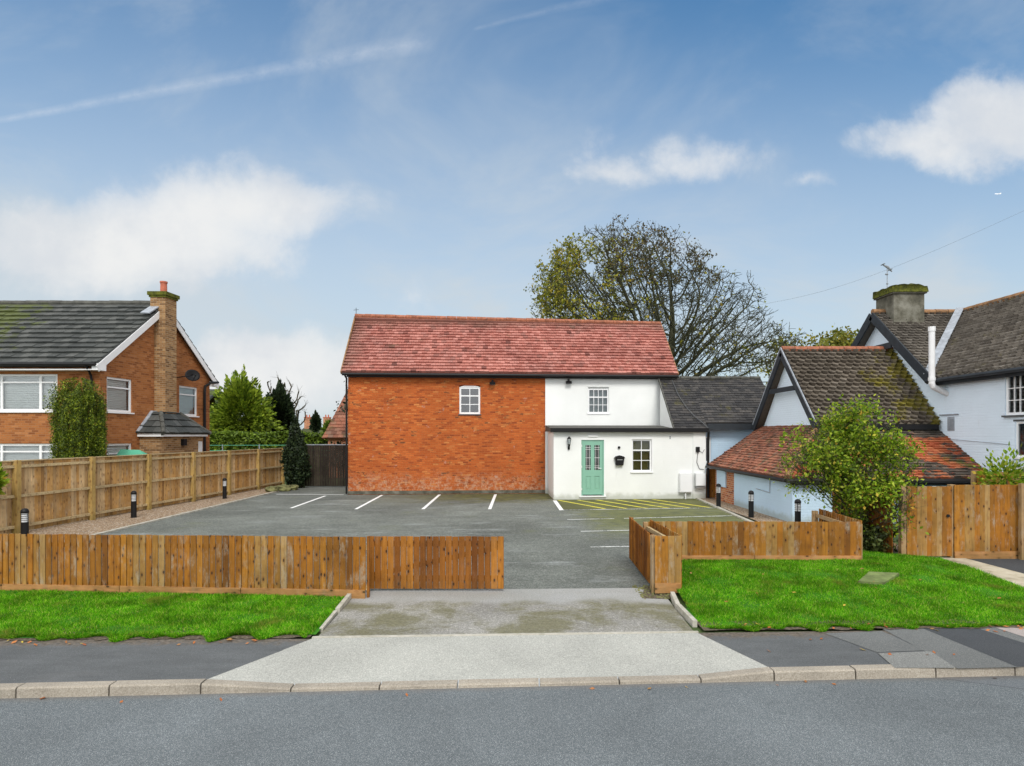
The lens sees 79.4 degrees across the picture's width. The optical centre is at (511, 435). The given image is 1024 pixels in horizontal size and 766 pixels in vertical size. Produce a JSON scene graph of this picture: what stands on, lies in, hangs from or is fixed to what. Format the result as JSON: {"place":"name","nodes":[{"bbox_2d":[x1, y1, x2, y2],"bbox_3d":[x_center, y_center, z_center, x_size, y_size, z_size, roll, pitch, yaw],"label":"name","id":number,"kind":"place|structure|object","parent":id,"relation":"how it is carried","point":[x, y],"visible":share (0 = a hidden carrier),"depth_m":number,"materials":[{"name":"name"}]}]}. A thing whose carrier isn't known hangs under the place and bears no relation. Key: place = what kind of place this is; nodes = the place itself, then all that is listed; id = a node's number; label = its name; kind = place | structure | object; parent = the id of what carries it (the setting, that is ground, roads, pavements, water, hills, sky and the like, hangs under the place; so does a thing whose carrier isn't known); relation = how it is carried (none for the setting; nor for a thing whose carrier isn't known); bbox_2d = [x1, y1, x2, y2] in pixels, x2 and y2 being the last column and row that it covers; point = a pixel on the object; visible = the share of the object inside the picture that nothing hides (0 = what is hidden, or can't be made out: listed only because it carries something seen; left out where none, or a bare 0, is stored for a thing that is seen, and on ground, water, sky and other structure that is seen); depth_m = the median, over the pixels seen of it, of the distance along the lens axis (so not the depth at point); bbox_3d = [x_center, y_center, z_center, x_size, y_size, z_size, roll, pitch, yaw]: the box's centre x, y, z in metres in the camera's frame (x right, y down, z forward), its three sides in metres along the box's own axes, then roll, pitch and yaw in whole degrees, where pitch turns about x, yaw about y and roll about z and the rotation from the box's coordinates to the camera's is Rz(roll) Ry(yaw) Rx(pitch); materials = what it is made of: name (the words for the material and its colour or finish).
{"place":"outdoors","nodes":[
{"label":"outdoors","id":0,"kind":"place"},
{"bbox_2d":[43,377,108,458],"bbox_3d":[-13.316,0.359,18.993,1.762,4.290,1.806,0,0,39],"label":"column yew","id":1,"kind":"object","parent":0,"point":[77,433],"depth_m":18.63,"materials":[{"name":"leaves"},{"name":"bark"}]},
{"bbox_2d":[0,639,309,682],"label":"pavement","id":2,"kind":"structure","parent":0,"point":[60,660],"depth_m":6.77,"materials":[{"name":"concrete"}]},
{"bbox_2d":[210,389,223,430],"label":"distant house","id":3,"kind":"structure","parent":0,"point":[212,399],"depth_m":47.23,"materials":[{"name":"brick"}]},
{"bbox_2d":[302,415,330,433],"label":"distant house","id":4,"kind":"structure","parent":0,"point":[306,425],"depth_m":90.60,"materials":[{"name":"orange tile"}]},
{"bbox_2d":[39,486,743,599],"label":"car park","id":5,"kind":"structure","parent":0,"point":[548,544],"depth_m":16.93,"materials":[{"name":"grey asphalt"}]},
{"bbox_2d":[265,486,277,491],"bbox_3d":[-10.388,2.341,26.611,0.553,0.319,0.554,0,0,0],"label":"rock","id":6,"kind":"object","parent":5,"relation":"on","point":[271,488],"visible":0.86,"depth_m":26.42,"materials":[{"name":"stone"}]},
{"bbox_2d":[277,484,290,491],"bbox_3d":[-10.056,2.323,27.045,0.743,0.354,0.529,0,0,0],"label":"rock","id":7,"kind":"object","parent":5,"relation":"on","point":[283,487],"visible":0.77,"depth_m":26.84,"materials":[{"name":"stone"}]},
{"bbox_2d":[279,416,311,487],"bbox_3d":[-10.026,0.809,28.590,1.477,3.386,1.331,0,0,0],"label":"holly shrub","id":8,"kind":"object","parent":5,"relation":"on","point":[295,461],"visible":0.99,"depth_m":28.35,"materials":[{"name":"green plant"}]},
{"bbox_2d":[301,444,347,486],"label":"yard gate","id":9,"kind":"structure","parent":5,"relation":"on","point":[332,464],"depth_m":29.03,"materials":[{"name":"black wood"}]},
{"bbox_2d":[557,499,714,509],"bbox_3d":[4.325,2.452,21.950,5.250,0.001,3.300,0,0,0],"label":"car park moss","id":10,"kind":"object","parent":5,"relation":"on","point":[573,505],"visible":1,"depth_m":21.79,"materials":[{"name":"green plant"}]},
{"bbox_2d":[558,499,708,508],"bbox_3d":[4.225,2.448,22.038,4.814,0.001,2.873,0,0,-6],"label":"road marking","id":11,"kind":"object","parent":10,"relation":"on","point":[631,505],"visible":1,"depth_m":21.75,"materials":[{"name":"paint"}]},
{"bbox_2d":[629,517,653,582],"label":"gate","id":12,"kind":"structure","parent":5,"relation":"on","point":[639,546],"depth_m":10.84,"materials":[{"name":"brown wood"}]},
{"bbox_2d":[567,515,731,546],"bbox_3d":[4.151,2.449,16.125,5.113,0.001,5.329,0,0,0],"label":"road marking","id":13,"kind":"object","parent":5,"relation":"on","point":[625,530],"visible":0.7,"depth_m":15.83,"materials":[{"name":"paint"}]},
{"bbox_2d":[632,585,669,598],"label":"loose stones","id":14,"kind":"object","parent":5,"relation":"on","point":[652,594],"visible":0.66,"depth_m":9.46,"materials":[{"name":"gravel"}]},
{"bbox_2d":[648,521,862,560],"bbox_3d":[4.463,2.014,11.331,3.925,0.873,0.148,0,0,1],"label":"timber fence","id":15,"kind":"object","parent":5,"relation":"on","point":[748,540],"visible":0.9,"depth_m":11.27,"materials":[{"name":"brown wood"}]},
{"bbox_2d":[812,508,861,523],"bbox_3d":[6.441,2.029,12.278,0.145,0.923,1.956,0,0,4],"label":"timber fence","id":16,"kind":"object","parent":5,"relation":"on","point":[825,516],"visible":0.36,"depth_m":12.60,"materials":[{"name":"brown wood"}]},
{"bbox_2d":[209,633,766,683],"bbox_3d":[-0.208,2.502,6.962,5.799,0.097,1.215,0,0,-3],"label":"crossing","id":17,"kind":"object","parent":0,"point":[342,660],"visible":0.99,"depth_m":6.85,"materials":[{"name":"concrete"}]},
{"bbox_2d":[319,588,692,635],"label":"driveway","id":18,"kind":"structure","parent":0,"point":[428,612],"depth_m":8.47,"materials":[{"name":"concrete"}]},
{"bbox_2d":[367,536,369,597],"bbox_3d":[-2.172,2.015,9.320,0.035,0.970,0.060,0,0,0],"label":"gate post","id":19,"kind":"object","parent":18,"relation":"on","point":[368,566],"visible":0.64,"depth_m":9.29,"materials":[{"name":"brown wood"}]},
{"bbox_2d":[370,536,503,588],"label":"gate","id":20,"kind":"structure","parent":18,"relation":"on","point":[430,560],"depth_m":9.67,"materials":[{"name":"brown wood"}]},
{"bbox_2d":[643,586,670,598],"bbox_3d":[2.224,2.447,9.616,0.502,0.001,0.802,0,0,4],"label":"soil patch","id":21,"kind":"object","parent":18,"relation":"on","point":[654,596],"visible":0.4,"depth_m":9.46,"materials":[{"name":"soil"}]},
{"bbox_2d":[0,676,1023,765],"bbox_3d":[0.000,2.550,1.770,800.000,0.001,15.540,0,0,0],"label":"road","id":22,"kind":"structure","parent":0,"point":[957,721],"depth_m":5.39,"materials":[{"name":"grey asphalt"}]},
{"bbox_2d":[0,664,1023,697],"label":"kerb","id":23,"kind":"structure","parent":22,"relation":"on","point":[159,687],"depth_m":6.26,"materials":[{"name":"concrete"}]},
{"bbox_2d":[7,565,1023,702],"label":"fallen leaves","id":24,"kind":"object","parent":22,"relation":"on","point":[228,639],"visible":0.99,"depth_m":7.33,"materials":[{"name":"orange plant"}]},
{"bbox_2d":[144,475,1011,638],"bbox_3d":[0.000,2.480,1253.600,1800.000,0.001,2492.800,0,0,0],"label":"ground","id":25,"kind":"structure","parent":0,"point":[698,628],"depth_m":7.82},
{"bbox_2d":[0,461,9,494],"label":"garden shrub","id":26,"kind":"object","parent":25,"relation":"on","point":[4,481],"visible":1,"depth_m":14.50,"materials":[{"name":"green plant"}]},
{"bbox_2d":[0,281,218,460],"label":"brick house","id":27,"kind":"structure","parent":25,"relation":"on","point":[134,359],"depth_m":22.17,"materials":[{"name":"orange brick"}]},
{"bbox_2d":[0,374,56,412],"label":"window","id":28,"kind":"structure","parent":27,"relation":"in","point":[19,393],"depth_m":20.66,"materials":[{"name":"white plastic"}]},
{"bbox_2d":[0,444,56,460],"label":"window","id":29,"kind":"structure","parent":27,"relation":"in","point":[8,452],"depth_m":20.66,"materials":[{"name":"white plastic"}]},
{"bbox_2d":[107,443,130,455],"bbox_3d":[-13.733,0.870,21.408,0.145,1.160,1.238,0,0,4],"label":"window","id":30,"kind":"structure","parent":27,"relation":"in","point":[113,449],"depth_m":21.40,"materials":[{"name":"white plastic"}]},
{"bbox_2d":[107,377,134,413],"bbox_3d":[-13.682,-1.365,21.409,0.244,1.230,1.325,0,0,4],"label":"window","id":31,"kind":"structure","parent":27,"relation":"in","point":[116,387],"depth_m":21.51,"materials":[{"name":"white plastic"}]},
{"bbox_2d":[177,369,199,381],"bbox_3d":[-13.023,-2.408,24.845,0.735,0.503,0.459,0,0,-6],"label":"satellite dish","id":32,"kind":"object","parent":27,"relation":"attached to","point":[192,375],"visible":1,"depth_m":24.89,"materials":[{"name":"black metal"}]},
{"bbox_2d":[179,386,199,416],"bbox_3d":[-13.377,-1.375,25.379,0.244,1.250,1.345,0,0,4],"label":"window","id":33,"kind":"structure","parent":27,"relation":"in","point":[186,395],"depth_m":25.55,"materials":[{"name":"white plastic"}]},
{"bbox_2d":[116,449,146,455],"bbox_3d":[-12.990,1.469,21.150,1.069,1.962,0.535,0,0,0],"label":"covered frame","id":34,"kind":"object","parent":25,"relation":"on","point":[128,452],"visible":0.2,"depth_m":21.07,"materials":[{"name":"plastic"}]},
{"bbox_2d":[0,448,284,533],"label":"timber fence","id":35,"kind":"object","parent":25,"relation":"on","point":[51,492],"visible":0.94,"depth_m":18.95,"materials":[{"name":"brown wood"}]},
{"bbox_2d":[10,485,277,541],"bbox_3d":[-11.700,2.440,19.850,3.000,0.001,21.100,0,0,0],"label":"gravel bed","id":36,"kind":"object","parent":25,"relation":"on","point":[99,524],"visible":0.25,"depth_m":18.26,"materials":[{"name":"brown gravel"}]},
{"bbox_2d":[20,508,28,533],"bbox_3d":[-10.950,2.055,13.850,0.180,0.830,0.180,0,0,0],"label":"bollard light","id":37,"kind":"object","parent":36,"relation":"on","point":[24,524],"visible":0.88,"depth_m":13.80,"materials":[{"name":"black plastic"}]},
{"bbox_2d":[130,491,136,517],"bbox_3d":[-11.200,2.055,18.250,0.180,0.830,0.180,0,0,0],"label":"bollard light","id":38,"kind":"object","parent":36,"relation":"on","point":[133,504],"visible":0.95,"depth_m":18.20,"materials":[{"name":"black plastic"}]},
{"bbox_2d":[222,478,226,498],"bbox_3d":[-11.050,2.055,23.700,0.180,0.830,0.180,0,0,0],"label":"bollard light","id":39,"kind":"object","parent":36,"relation":"on","point":[224,482],"visible":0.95,"depth_m":23.65,"materials":[{"name":"black plastic"}]},
{"bbox_2d":[39,491,278,549],"bbox_3d":[-10.190,2.495,18.246,0.120,0.160,17.892,0,0,0],"label":"kerb edging","id":40,"kind":"object","parent":25,"relation":"on","point":[137,524],"visible":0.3,"depth_m":18.42,"materials":[{"name":"concrete"}]},
{"bbox_2d":[0,589,344,637],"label":"grass verge","id":41,"kind":"object","parent":25,"relation":"on","point":[317,630],"depth_m":8.35,"materials":[{"name":"green plant"}]},
{"bbox_2d":[0,631,308,641],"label":"verge grass","id":42,"kind":"structure","parent":41,"relation":"on","point":[122,637],"depth_m":7.46,"materials":[{"name":"green plant"}]},
{"bbox_2d":[0,627,310,640],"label":"soil strip","id":43,"kind":"object","parent":41,"relation":"on","point":[187,637],"visible":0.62,"depth_m":7.45,"materials":[{"name":"soil"}]},
{"bbox_2d":[0,534,366,598],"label":"timber fence","id":44,"kind":"object","parent":25,"relation":"on","point":[67,561],"visible":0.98,"depth_m":9.43,"materials":[{"name":"brown wood"}]},
{"bbox_2d":[210,444,259,450],"bbox_3d":[-13.736,1.475,33.499,7.638,1.950,0.047,0,0,-8],"label":"wire fence","id":45,"kind":"object","parent":25,"relation":"on","point":[222,445],"visible":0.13,"depth_m":33.26,"materials":[{"name":"metal"}]},
{"bbox_2d":[210,364,285,432],"label":"conifer tree","id":46,"kind":"object","parent":25,"relation":"on","point":[239,398],"visible":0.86,"depth_m":41.27,"materials":[{"name":"leaf"},{"name":"bark"}]},
{"bbox_2d":[210,430,327,474],"bbox_3d":[-16.249,1.042,38.411,14.136,2.817,1.652,0,0,0],"label":"hedge","id":47,"kind":"object","parent":25,"relation":"on","point":[271,439],"visible":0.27,"depth_m":37.90,"materials":[{"name":"green plant"}]},
{"bbox_2d":[264,379,300,431],"label":"evergreen tree","id":48,"kind":"object","parent":25,"relation":"on","point":[284,408],"visible":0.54,"depth_m":44.49,"materials":[{"name":"green plant"}]},
{"bbox_2d":[257,372,307,425],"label":"tree","id":49,"kind":"object","parent":25,"relation":"on","point":[297,400],"visible":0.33,"depth_m":50.14,"materials":[{"name":"brown plant"}]},
{"bbox_2d":[308,410,321,432],"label":"distant conifer","id":50,"kind":"object","parent":25,"relation":"on","point":[315,423],"visible":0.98,"depth_m":74.70,"materials":[{"name":"green plant"}]},
{"bbox_2d":[320,419,331,432],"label":"distant shrub","id":51,"kind":"object","parent":25,"relation":"on","point":[325,425],"visible":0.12,"depth_m":59.61,"materials":[{"name":"green plant"}]},
{"bbox_2d":[322,390,347,443],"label":"distant house","id":52,"kind":"structure","parent":25,"relation":"on","point":[335,432],"depth_m":35.70,"materials":[{"name":"tile"}]},
{"bbox_2d":[319,593,350,631],"bbox_3d":[-2.422,2.462,8.551,0.064,0.185,1.604,0,0,-1],"label":"kerb edging","id":53,"kind":"object","parent":25,"relation":"on","point":[344,602],"visible":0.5,"depth_m":8.55,"materials":[{"name":"concrete"}]},
{"bbox_2d":[333,381,347,423],"bbox_3d":[-8.950,-0.319,34.025,1.906,5.780,1.885,0,0,0],"label":"tree","id":54,"kind":"object","parent":25,"relation":"on","point":[343,410],"visible":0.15,"depth_m":33.95,"materials":[{"name":"green plant"}]},
{"bbox_2d":[312,631,698,637],"bbox_3d":[-0.050,2.472,7.575,4.746,0.056,0.045,0,0,-2],"label":"edging strip","id":55,"kind":"object","parent":25,"relation":"on","point":[505,634],"visible":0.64,"depth_m":7.56,"materials":[{"name":"grey concrete"}]},
{"bbox_2d":[340,309,709,499],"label":"barn","id":56,"kind":"structure","parent":25,"relation":"on","point":[431,410],"depth_m":25.71,"materials":[{"name":"brick"}]},
{"bbox_2d":[458,386,480,414],"bbox_3d":[-1.760,-1.462,25.714,0.957,1.265,0.160,0,0,-4],"label":"window","id":57,"kind":"structure","parent":56,"relation":"in","point":[462,387],"depth_m":25.73,"materials":[{"name":"white plastic"}]},
{"bbox_2d":[579,438,605,496],"bbox_3d":[3.076,1.240,23.533,1.040,2.240,0.160,0,0,-4],"label":"door","id":58,"kind":"structure","parent":56,"relation":"in","point":[593,450],"depth_m":23.54,"materials":[{"name":"green wood"}]},
{"bbox_2d":[586,386,610,413],"bbox_3d":[3.653,-1.480,26.163,1.061,1.200,0.265,0,0,-4],"label":"window","id":59,"kind":"structure","parent":56,"relation":"in","point":[598,396],"depth_m":26.16,"materials":[{"name":"white plastic"}]},
{"bbox_2d":[614,455,624,464],"bbox_3d":[4.105,0.960,23.506,0.427,0.380,0.160,0,0,-4],"label":"postbox","id":60,"kind":"object","parent":56,"relation":"attached to","point":[619,459],"visible":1,"depth_m":23.45,"materials":[{"name":"black plastic"}]},
{"bbox_2d":[630,437,652,472],"bbox_3d":[4.976,0.770,23.738,0.905,1.360,0.265,0,0,-4],"label":"window","id":61,"kind":"structure","parent":56,"relation":"in","point":[641,449],"depth_m":23.85,"materials":[{"name":"white plastic"}]},
{"bbox_2d":[679,473,692,498],"bbox_3d":[6.679,1.960,23.692,0.508,0.980,0.178,0,0,-4],"label":"gas meter box","id":62,"kind":"object","parent":56,"relation":"attached to","point":[685,482],"visible":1,"depth_m":23.61,"materials":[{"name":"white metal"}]},
{"bbox_2d":[681,474,691,491],"bbox_3d":[6.681,1.830,23.608,0.450,0.670,0.009,0,0,-4],"label":"door","id":63,"kind":"structure","parent":62,"relation":"in","point":[686,479],"depth_m":23.60,"materials":[{"name":"white plastic"}]},
{"bbox_2d":[694,473,705,488],"bbox_3d":[7.234,1.760,23.686,0.398,0.580,0.193,0,0,-4],"label":"electric meter box","id":64,"kind":"object","parent":56,"relation":"attached to","point":[699,479],"visible":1,"depth_m":23.60,"materials":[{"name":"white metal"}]},
{"bbox_2d":[696,474,704,485],"bbox_3d":[7.236,1.710,23.597,0.351,0.440,0.014,0,0,-4],"label":"door","id":65,"kind":"structure","parent":64,"relation":"in","point":[700,478],"depth_m":23.59,"materials":[{"name":"white plastic"}]},
{"bbox_2d":[643,519,681,588],"bbox_3d":[2.527,2.034,10.444,0.135,0.973,1.892,0,0,-3],"label":"timber fence","id":66,"kind":"object","parent":25,"relation":"on","point":[655,528],"visible":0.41,"depth_m":10.57,"materials":[{"name":"brown wood"}]},
{"bbox_2d":[523,214,805,375],"bbox_3d":[9.977,-6.000,41.878,18.346,17.256,12.986,0,0,0],"label":"bare tree","id":67,"kind":"object","parent":25,"relation":"on","point":[556,290],"visible":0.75,"depth_m":39.62,"materials":[{"name":"green plant"}]},
{"bbox_2d":[651,535,680,592],"bbox_3d":[2.379,2.032,9.494,0.441,0.976,0.132,0,0,0],"label":"timber fence","id":68,"kind":"object","parent":25,"relation":"on","point":[665,564],"visible":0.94,"depth_m":9.46,"materials":[{"name":"brown wood"}]},
{"bbox_2d":[670,592,696,626],"bbox_3d":[2.364,2.445,8.626,0.113,0.170,1.360,0,0,3],"label":"kerb edging","id":69,"kind":"object","parent":25,"relation":"on","point":[687,616],"visible":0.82,"depth_m":8.42,"materials":[{"name":"concrete"}]},
{"bbox_2d":[658,376,764,468],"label":"link building","id":70,"kind":"structure","parent":25,"relation":"on","point":[723,409],"depth_m":24.89,"materials":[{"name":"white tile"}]},
{"bbox_2d":[696,498,753,521],"bbox_3d":[6.820,2.495,17.650,0.309,0.160,12.406,0,0,2],"label":"kerb edging","id":71,"kind":"object","parent":25,"relation":"on","point":[727,511],"visible":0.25,"depth_m":19.69,"materials":[{"name":"concrete"}]},
{"bbox_2d":[748,328,818,386],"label":"tree","id":72,"kind":"object","parent":25,"relation":"on","point":[768,359],"visible":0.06,"depth_m":50.02,"materials":[{"name":"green plant"}]},
{"bbox_2d":[700,498,939,556],"bbox_3d":[7.675,2.440,17.850,1.850,0.001,12.700,0,0,0],"label":"gravel bed","id":73,"kind":"object","parent":25,"relation":"on","point":[758,517],"visible":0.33,"depth_m":19.44,"materials":[{"name":"gravel"}]},
{"bbox_2d":[706,469,714,497],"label":"passage gate","id":74,"kind":"structure","parent":73,"relation":"on","point":[712,483],"depth_m":23.87,"materials":[{"name":"brown wood"}]},
{"bbox_2d":[716,483,720,506],"bbox_3d":[7.020,2.055,20.950,0.180,0.830,0.180,0,0,0],"label":"bollard light","id":75,"kind":"object","parent":73,"relation":"on","point":[718,494],"visible":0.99,"depth_m":20.89,"materials":[{"name":"black plastic"}]},
{"bbox_2d":[748,490,753,518],"bbox_3d":[7.100,2.055,18.300,0.180,0.830,0.180,0,0,0],"label":"bollard light","id":76,"kind":"object","parent":73,"relation":"on","point":[751,504],"visible":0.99,"depth_m":18.24,"materials":[{"name":"black plastic"}]},
{"bbox_2d":[794,499,800,521],"bbox_3d":[7.350,2.055,15.850,0.180,0.830,0.180,0,0,0],"label":"bollard light","id":77,"kind":"object","parent":73,"relation":"on","point":[797,502],"visible":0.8,"depth_m":15.79,"materials":[{"name":"black plastic"}]},
{"bbox_2d":[797,324,858,345],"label":"tree","id":78,"kind":"object","parent":25,"relation":"on","point":[843,339],"visible":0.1,"depth_m":45.53,"materials":[{"name":"green plant"}]},
{"bbox_2d":[705,346,982,521],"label":"gabled cottage","id":79,"kind":"structure","parent":25,"relation":"on","point":[804,383],"depth_m":19.99,"materials":[{"name":"tile"}]},
{"bbox_2d":[765,394,929,541],"bbox_3d":[7.083,0.818,13.101,3.135,3.411,2.187,0,0,24],"label":"bush","id":80,"kind":"object","parent":25,"relation":"on","point":[844,473],"visible":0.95,"depth_m":12.75,"materials":[{"name":"green plant"}]},
{"bbox_2d":[678,550,1023,627],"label":"grass verge","id":81,"kind":"object","parent":25,"relation":"on","point":[862,609],"depth_m":9.26,"materials":[{"name":"green plant"}]},
{"bbox_2d":[697,619,1023,629],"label":"soil strip","id":82,"kind":"object","parent":81,"relation":"on","point":[842,628],"visible":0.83,"depth_m":7.87,"materials":[{"name":"brown soil"}]},
{"bbox_2d":[708,622,1023,631],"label":"verge grass","id":83,"kind":"structure","parent":82,"relation":"on","point":[825,627],"depth_m":7.83,"materials":[{"name":"green plant"}]},
{"bbox_2d":[858,572,898,584],"bbox_3d":[5.926,2.332,10.016,1.002,0.097,0.373,0,0,-43],"label":"inspection cover","id":84,"kind":"object","parent":81,"relation":"on","point":[882,578],"visible":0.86,"depth_m":9.96,"materials":[{"name":"concrete"}]},
{"bbox_2d":[832,485,895,553],"bbox_3d":[7.443,1.780,13.129,0.144,1.540,1.694,0,0,-11],"label":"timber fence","id":85,"kind":"object","parent":25,"relation":"on","point":[889,540],"visible":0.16,"depth_m":12.54,"materials":[{"name":"brown wood"}]},
{"bbox_2d":[898,484,905,554],"bbox_3d":[7.737,1.740,12.220,0.095,1.520,0.100,0,0,0],"label":"gate post","id":86,"kind":"object","parent":25,"relation":"on","point":[901,546],"visible":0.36,"depth_m":12.17,"materials":[{"name":"brown wood"}]},
{"bbox_2d":[906,486,951,555],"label":"side gate","id":87,"kind":"structure","parent":86,"relation":"attached to","point":[933,514],"depth_m":12.17,"materials":[{"name":"brown wood"}]},
{"bbox_2d":[851,283,1023,471],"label":"cottage house","id":88,"kind":"structure","parent":25,"relation":"on","point":[978,410],"depth_m":18.66,"materials":[{"name":"white paint"}]},
{"bbox_2d":[928,326,948,395],"bbox_3d":[12.948,-2.232,18.700,0.617,2.117,0.200,0,0,0],"label":"flue pipe","id":89,"kind":"object","parent":88,"relation":"attached to","point":[931,361],"visible":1,"depth_m":18.64,"materials":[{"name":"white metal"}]},
{"bbox_2d":[1001,376,1023,416],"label":"window","id":90,"kind":"structure","parent":88,"relation":"in","point":[1008,380],"depth_m":16.27,"materials":[{"name":"white plastic"}]},
{"bbox_2d":[1011,422,1023,458],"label":"window","id":91,"kind":"structure","parent":88,"relation":"in","point":[1017,423],"depth_m":16.12,"materials":[{"name":"white plastic"}]},
{"bbox_2d":[947,484,1017,558],"bbox_3d":[12.369,1.764,12.309,7.362,1.573,0.152,0,0,-1],"label":"timber fence","id":92,"kind":"object","parent":25,"relation":"on","point":[984,521],"visible":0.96,"depth_m":12.18,"materials":[{"name":"brown wood"}]},
{"bbox_2d":[967,442,1023,484],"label":"shrub","id":93,"kind":"object","parent":25,"relation":"on","point":[997,470],"visible":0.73,"depth_m":14.17,"materials":[{"name":"green plant"}]},
{"bbox_2d":[971,471,1021,484],"bbox_3d":[13.148,1.710,15.137,3.805,1.680,0.146,0,0,-3],"label":"hedge","id":94,"kind":"object","parent":25,"relation":"on","point":[974,478],"visible":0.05,"depth_m":15.01,"materials":[{"name":"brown plant"}]},
{"bbox_2d":[699,631,923,667],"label":"pavement","id":95,"kind":"structure","parent":0,"point":[797,649],"depth_m":7.09,"materials":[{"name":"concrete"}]},
{"bbox_2d":[825,631,922,651],"bbox_3d":[4.288,2.449,7.316,0.764,0.001,0.699,0,0,-7],"label":"asphalt patch","id":96,"kind":"object","parent":95,"relation":"on","point":[878,641],"visible":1,"depth_m":7.31,"materials":[{"name":"grey asphalt"}]},
{"bbox_2d":[878,651,954,667],"bbox_3d":[4.385,2.446,6.727,0.717,0.001,0.497,0,0,0],"label":"asphalt patch","id":97,"kind":"object","parent":95,"relation":"on","point":[930,659],"visible":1,"depth_m":6.69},
{"bbox_2d":[883,628,1020,667],"bbox_3d":[5.036,2.450,7.179,0.710,0.001,1.410,0,0,0],"label":"asphalt patch","id":98,"kind":"object","parent":95,"relation":"on","point":[946,649],"visible":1,"depth_m":7.04,"materials":[{"name":"grey asphalt"}]},
{"bbox_2d":[923,628,1023,665],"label":"asphalt patch","id":99,"kind":"object","parent":95,"relation":"on","point":[1005,649],"visible":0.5,"depth_m":7.28,"materials":[{"name":"grey asphalt"}]},
{"bbox_2d":[979,627,1023,642],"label":"sidewalk","id":100,"kind":"structure","parent":95,"relation":"on","point":[1007,634],"depth_m":7.60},
{"bbox_2d":[999,628,1023,636],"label":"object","id":101,"kind":"object","parent":95,"relation":"on","point":[1018,631],"visible":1,"depth_m":7.71,"materials":[{"name":"concrete"}]},
{"bbox_2d":[844,514,897,553],"bbox_3d":[7.169,2.052,12.629,1.431,0.844,1.294,0,0,-38],"label":"shrub","id":102,"kind":"object","parent":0,"point":[872,542],"visible":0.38,"depth_m":12.39,"materials":[{"name":"green plant"}]},
{"bbox_2d":[940,557,1023,586],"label":"path","id":103,"kind":"structure","parent":0,"point":[1015,577],"depth_m":11.06,"materials":[{"name":"concrete"}]},
{"bbox_2d":[970,559,1023,573],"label":"side drive","id":104,"kind":"structure","parent":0,"point":[1016,565],"depth_m":11.73,"materials":[{"name":"asphalt"}]},
{"bbox_2d":[1018,483,1023,559],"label":"fence post","id":105,"kind":"object","parent":104,"relation":"on","point":[1020,521],"visible":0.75,"depth_m":12.10,"materials":[{"name":"brown wood"}]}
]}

